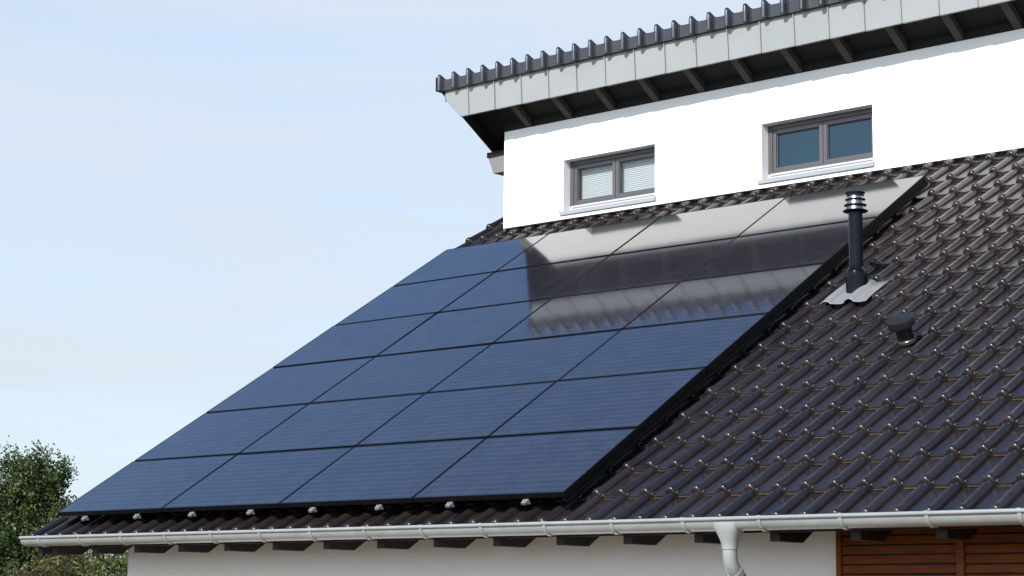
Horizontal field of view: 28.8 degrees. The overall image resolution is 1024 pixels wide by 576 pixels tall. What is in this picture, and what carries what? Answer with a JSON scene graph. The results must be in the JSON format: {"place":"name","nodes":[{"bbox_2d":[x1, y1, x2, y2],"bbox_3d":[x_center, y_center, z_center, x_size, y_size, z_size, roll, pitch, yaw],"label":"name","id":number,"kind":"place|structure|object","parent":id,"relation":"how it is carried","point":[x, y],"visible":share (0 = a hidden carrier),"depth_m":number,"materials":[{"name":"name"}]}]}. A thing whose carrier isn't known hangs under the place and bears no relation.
{"place":"outdoors","nodes":[
{"label":"outdoors","id":0,"kind":"place"},
{"bbox_2d":[0,0,779,571],"label":"sky","id":1,"kind":"structure","parent":0,"point":[193,193],"materials":[{"name":"blue"}]},
{"label":"lawn","id":2,"kind":"structure","parent":0,"visible":0},
{"bbox_2d":[0,435,92,575],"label":"broadleaf tree","id":3,"kind":"object","parent":2,"relation":"on","point":[28,503],"visible":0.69,"depth_m":32.83,"materials":[{"name":"green plant"}]},
{"bbox_2d":[3,525,102,575],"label":"rusty shrub","id":4,"kind":"object","parent":2,"relation":"on","point":[55,568],"visible":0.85,"depth_m":27.24,"materials":[{"name":"orange plant"}]},
{"bbox_2d":[46,495,127,575],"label":"garden tree","id":5,"kind":"object","parent":2,"relation":"on","point":[99,559],"visible":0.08,"depth_m":29.73,"materials":[{"name":"green plant"}]},
{"bbox_2d":[66,552,127,575],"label":"hedge shrub","id":6,"kind":"object","parent":2,"relation":"on","point":[121,567],"visible":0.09,"depth_m":26.72,"materials":[{"name":"green plant"}]},
{"bbox_2d":[19,0,1023,575],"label":"house","id":7,"kind":"structure","parent":2,"relation":"on","point":[807,434],"depth_m":17.08,"materials":[{"name":"paint"}]},
{"bbox_2d":[81,515,94,520],"bbox_3d":[-2.200,0.856,20.873,0.044,0.056,6.291,-8,20,42],"label":"mounting rail","id":8,"kind":"object","parent":7,"relation":"attached to","point":[86,517],"visible":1,"depth_m":18.70,"materials":[{"name":"silver"}]},
{"bbox_2d":[57,454,236,515],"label":"solar panel","id":9,"kind":"object","parent":8,"relation":"attached to","point":[150,486],"visible":1,"depth_m":18.77,"materials":[{"name":"blue"}]},
{"bbox_2d":[134,404,307,460],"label":"solar panel","id":10,"kind":"object","parent":8,"relation":"attached to","point":[235,432],"visible":1,"depth_m":19.52,"materials":[{"name":"blue"}]},
{"bbox_2d":[206,357,374,412],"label":"solar panel","id":11,"kind":"object","parent":8,"relation":"attached to","point":[292,385],"visible":1,"depth_m":20.24,"materials":[{"name":"blue"}]},
{"bbox_2d":[273,313,436,367],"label":"solar panel","id":12,"kind":"object","parent":8,"relation":"attached to","point":[366,339],"visible":1,"depth_m":20.96,"materials":[{"name":"blue"}]},
{"bbox_2d":[336,272,494,324],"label":"solar panel","id":13,"kind":"object","parent":8,"relation":"attached to","point":[428,297],"visible":1,"depth_m":21.69,"materials":[{"name":"blue"}]},
{"bbox_2d":[394,234,547,285],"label":"solar panel","id":14,"kind":"object","parent":8,"relation":"attached to","point":[473,260],"visible":1,"depth_m":22.41,"materials":[{"name":"blue"}]},
{"bbox_2d":[133,513,146,518],"bbox_3d":[-1.614,0.777,20.342,0.044,0.056,6.291,-8,20,42],"label":"mounting rail","id":15,"kind":"object","parent":7,"relation":"attached to","point":[138,516],"visible":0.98,"depth_m":18.16,"materials":[{"name":"silver metal"}]},
{"bbox_2d":[188,511,201,516],"bbox_3d":[-1.028,0.698,19.811,0.044,0.056,6.291,-8,20,42],"label":"mounting rail","id":16,"kind":"object","parent":7,"relation":"attached to","point":[193,514],"visible":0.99,"depth_m":17.63,"materials":[{"name":"silver metal"}]},
{"bbox_2d":[162,447,352,511],"bbox_3d":[-2.265,1.708,17.760,1.590,0.041,1.012,-8,20,42],"label":"solar panel","id":17,"kind":"object","parent":16,"relation":"attached to","point":[259,480],"visible":1,"depth_m":17.70,"materials":[{"name":"blue"}]},
{"bbox_2d":[239,393,424,453],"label":"solar panel","id":18,"kind":"object","parent":16,"relation":"attached to","point":[338,424],"visible":1,"depth_m":18.44,"materials":[{"name":"blue"}]},
{"bbox_2d":[311,344,490,403],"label":"solar panel","id":19,"kind":"object","parent":16,"relation":"attached to","point":[404,374],"visible":1,"depth_m":19.17,"materials":[{"name":"blue"}]},
{"bbox_2d":[377,298,551,356],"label":"solar panel","id":20,"kind":"object","parent":16,"relation":"attached to","point":[487,325],"visible":1,"depth_m":19.89,"materials":[{"name":"blue"}]},
{"bbox_2d":[439,256,607,312],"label":"solar panel","id":21,"kind":"object","parent":16,"relation":"attached to","point":[548,281],"visible":1,"depth_m":20.62,"materials":[{"name":"blue"}]},
{"bbox_2d":[497,216,661,271],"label":"solar panel","id":22,"kind":"object","parent":16,"relation":"attached to","point":[583,243],"visible":1,"depth_m":21.33,"materials":[{"name":"black"}]},
{"bbox_2d":[246,508,261,514],"bbox_3d":[-0.442,0.619,19.279,0.044,0.056,6.291,-8,20,42],"label":"mounting rail","id":23,"kind":"object","parent":7,"relation":"attached to","point":[252,511],"visible":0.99,"depth_m":17.10,"materials":[{"name":"silver metal"}]},
{"bbox_2d":[308,506,322,512],"bbox_3d":[0.144,0.540,18.748,0.044,0.056,6.291,-8,20,42],"label":"mounting rail","id":24,"kind":"object","parent":7,"relation":"attached to","point":[314,509],"visible":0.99,"depth_m":16.57,"materials":[{"name":"silver metal"}]},
{"bbox_2d":[356,381,555,445],"bbox_3d":[-0.489,1.114,17.413,1.590,0.040,1.012,-8,20,42],"label":"solar panel","id":25,"kind":"object","parent":24,"relation":"attached to","point":[461,414],"visible":1,"depth_m":17.37,"materials":[{"name":"blue"}]},
{"bbox_2d":[493,282,679,343],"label":"solar panel","id":26,"kind":"object","parent":24,"relation":"attached to","point":[605,311],"visible":1,"depth_m":18.82,"materials":[{"name":"black"}]},
{"bbox_2d":[554,238,734,297],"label":"solar panel","id":27,"kind":"object","parent":24,"relation":"attached to","point":[649,267],"visible":1,"depth_m":19.55,"materials":[{"name":"black"}]},
{"bbox_2d":[374,503,389,510],"bbox_3d":[0.730,0.461,18.217,0.044,0.056,6.291,-8,20,42],"label":"mounting rail","id":28,"kind":"object","parent":7,"relation":"attached to","point":[380,506],"visible":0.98,"depth_m":16.03,"materials":[{"name":"silver metal"}]},
{"bbox_2d":[279,438,485,507],"bbox_3d":[-1.085,1.549,16.691,1.590,0.040,1.012,-8,20,42],"label":"solar panel","id":29,"kind":"object","parent":28,"relation":"attached to","point":[387,473],"visible":1,"depth_m":16.63,"materials":[{"name":"blue"}]},
{"bbox_2d":[427,330,619,392],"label":"solar panel","id":30,"kind":"object","parent":28,"relation":"attached to","point":[551,359],"visible":1,"depth_m":18.11,"materials":[{"name":"blue"}]},
{"bbox_2d":[611,197,785,254],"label":"solar panel","id":31,"kind":"object","parent":28,"relation":"attached to","point":[705,225],"visible":1,"depth_m":20.27,"materials":[{"name":"black"}]},
{"bbox_2d":[445,501,459,507],"bbox_3d":[1.316,0.383,17.685,0.044,0.056,6.291,-8,20,42],"label":"mounting rail","id":32,"kind":"object","parent":7,"relation":"attached to","point":[449,504],"visible":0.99,"depth_m":15.50,"materials":[{"name":"silver metal"}]},
{"bbox_2d":[623,263,825,328],"bbox_3d":[1.884,0.091,17.788,1.590,0.040,1.012,-8,20,42],"label":"solar panel","id":33,"kind":"object","parent":32,"relation":"attached to","point":[769,293],"visible":1,"depth_m":17.73,"materials":[{"name":"black"}]},
{"bbox_2d":[521,498,535,504],"bbox_3d":[1.903,0.304,17.154,0.044,0.056,6.291,-8,20,42],"label":"mounting rail","id":34,"kind":"object","parent":7,"relation":"attached to","point":[527,501],"visible":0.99,"depth_m":14.97,"materials":[{"name":"silver metal"}]},
{"bbox_2d":[412,428,638,502],"bbox_3d":[0.094,1.391,15.621,1.590,0.041,1.012,-8,20,42],"label":"solar panel","id":35,"kind":"object","parent":34,"relation":"attached to","point":[538,466],"visible":1,"depth_m":15.54,"materials":[{"name":"blue"}]},
{"bbox_2d":[488,368,705,437],"bbox_3d":[0.690,0.956,16.343,1.590,0.040,1.012,-8,20,42],"label":"solar panel","id":36,"kind":"object","parent":34,"relation":"attached to","point":[639,402],"visible":1,"depth_m":16.28,"materials":[{"name":"blue"}]},
{"bbox_2d":[559,314,768,380],"bbox_3d":[1.287,0.525,17.066,1.590,0.041,1.012,-8,20,42],"label":"solar panel","id":37,"kind":"object","parent":34,"relation":"attached to","point":[707,345],"visible":1,"depth_m":17.01,"materials":[{"name":"blue"}]},
{"bbox_2d":[683,217,877,280],"bbox_3d":[2.481,-0.341,18.512,1.590,0.041,1.012,-8,20,42],"label":"solar panel","id":38,"kind":"object","parent":34,"relation":"attached to","point":[827,244],"visible":0.93,"depth_m":18.48,"materials":[{"name":"black"}]},
{"bbox_2d":[737,175,926,236],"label":"solar panel","id":39,"kind":"object","parent":34,"relation":"attached to","point":[826,207],"visible":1,"depth_m":19.21,"materials":[{"name":"black"}]},
{"bbox_2d":[559,147,655,215],"bbox_3d":[1.165,-1.212,22.840,1.420,0.659,0.270,-8,-12,42],"label":"window","id":40,"kind":"structure","parent":7,"relation":"in","point":[626,178],"depth_m":22.88,"materials":[{"name":"grey"}]},
{"bbox_2d":[562,180,928,503],"bbox_3d":[2.178,0.280,16.922,0.040,0.066,6.168,-8,20,42],"label":"panel skirt","id":41,"kind":"object","parent":7,"relation":"attached to","point":[686,394],"visible":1,"depth_m":16.43,"materials":[{"name":"black metal"}]},
{"bbox_2d":[757,108,874,183],"bbox_3d":[3.224,-1.484,20.927,1.448,0.659,0.205,-8,-12,42],"label":"window","id":42,"kind":"structure","parent":7,"relation":"in","point":[841,141],"depth_m":20.96,"materials":[{"name":"grey"}]},
{"bbox_2d":[820,190,888,305],"bbox_3d":[2.920,-0.342,17.059,0.454,1.014,0.388,-8,-12,42],"label":"flue pipe","id":43,"kind":"object","parent":7,"relation":"on","point":[858,286],"visible":1,"depth_m":17.07,"materials":[{"name":"black"}]},
{"bbox_2d":[886,313,916,345],"bbox_3d":[3.048,0.327,15.530,0.216,0.203,0.216,-8,20,42],"label":"roof vent","id":44,"kind":"object","parent":7,"relation":"on","point":[900,325],"visible":1,"depth_m":15.48,"materials":[{"name":"grey"}]}
]}

